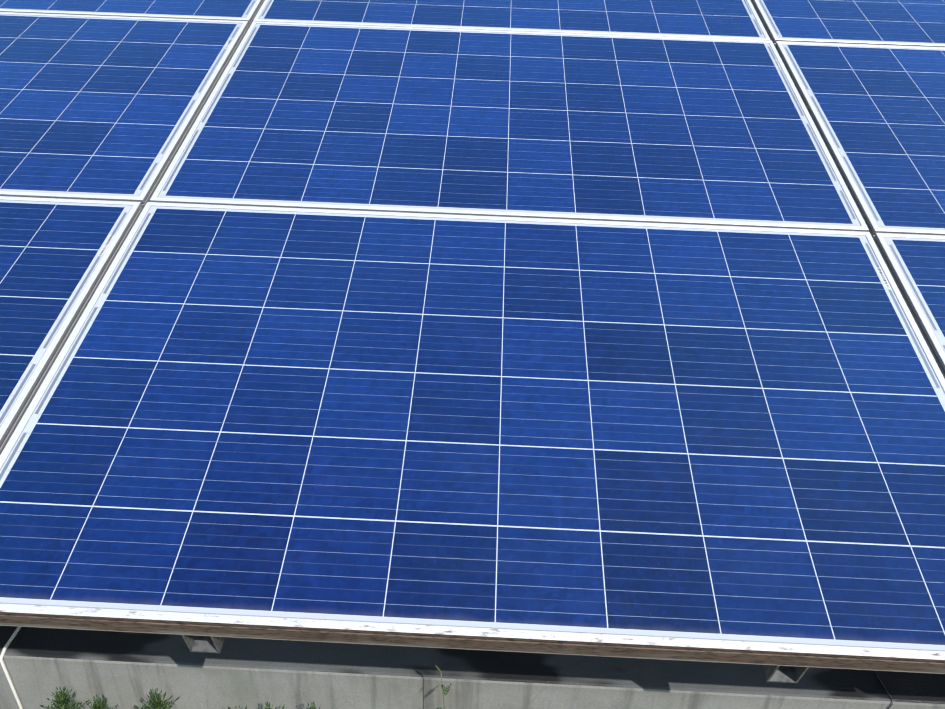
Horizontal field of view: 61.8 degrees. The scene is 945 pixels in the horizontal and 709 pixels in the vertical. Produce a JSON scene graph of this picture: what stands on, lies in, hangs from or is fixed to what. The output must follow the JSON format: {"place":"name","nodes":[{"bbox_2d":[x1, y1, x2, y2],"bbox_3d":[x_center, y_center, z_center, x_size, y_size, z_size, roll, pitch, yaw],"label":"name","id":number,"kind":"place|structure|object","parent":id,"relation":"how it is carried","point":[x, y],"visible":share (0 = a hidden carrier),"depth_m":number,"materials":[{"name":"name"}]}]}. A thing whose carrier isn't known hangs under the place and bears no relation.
{"place":"outdoors","nodes":[
{"label":"outdoors","id":0,"kind":"place"},
{"label":"ground","id":1,"kind":"structure","parent":0,"visible":0},
{"bbox_2d":[40,664,450,708],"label":"weed plants","id":2,"kind":"object","parent":1,"relation":"on","point":[156,702],"visible":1,"depth_m":1.42,"materials":[{"name":"green plant"}]},
{"bbox_2d":[0,626,944,708],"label":"concrete wall","id":3,"kind":"structure","parent":1,"relation":"on","point":[125,670],"depth_m":1.47,"materials":[{"name":"grey concrete"}]},
{"bbox_2d":[0,626,892,708],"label":"cables","id":4,"kind":"object","parent":3,"relation":"on","point":[2,662],"visible":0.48,"depth_m":1.49,"materials":[{"name":"grey plastic"}]},
{"bbox_2d":[182,635,808,682],"bbox_3d":[0.093,-0.520,2.275,5.080,1.137,2.919,3,29,1],"label":"mounting bracket","id":5,"kind":"object","parent":3,"relation":"on","point":[773,673],"visible":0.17,"depth_m":1.17,"materials":[{"name":"metal"}]},
{"bbox_2d":[0,0,944,673],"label":"solar panel frames","id":6,"kind":"structure","parent":5,"relation":"on","point":[436,636],"depth_m":1.49,"materials":[{"name":"silver metal"}]},
{"bbox_2d":[0,0,944,650],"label":"solar panels","id":7,"kind":"object","parent":6,"relation":"in","point":[642,430],"visible":0.96,"depth_m":1.55,"materials":[{"name":"blue glass"}]}
]}

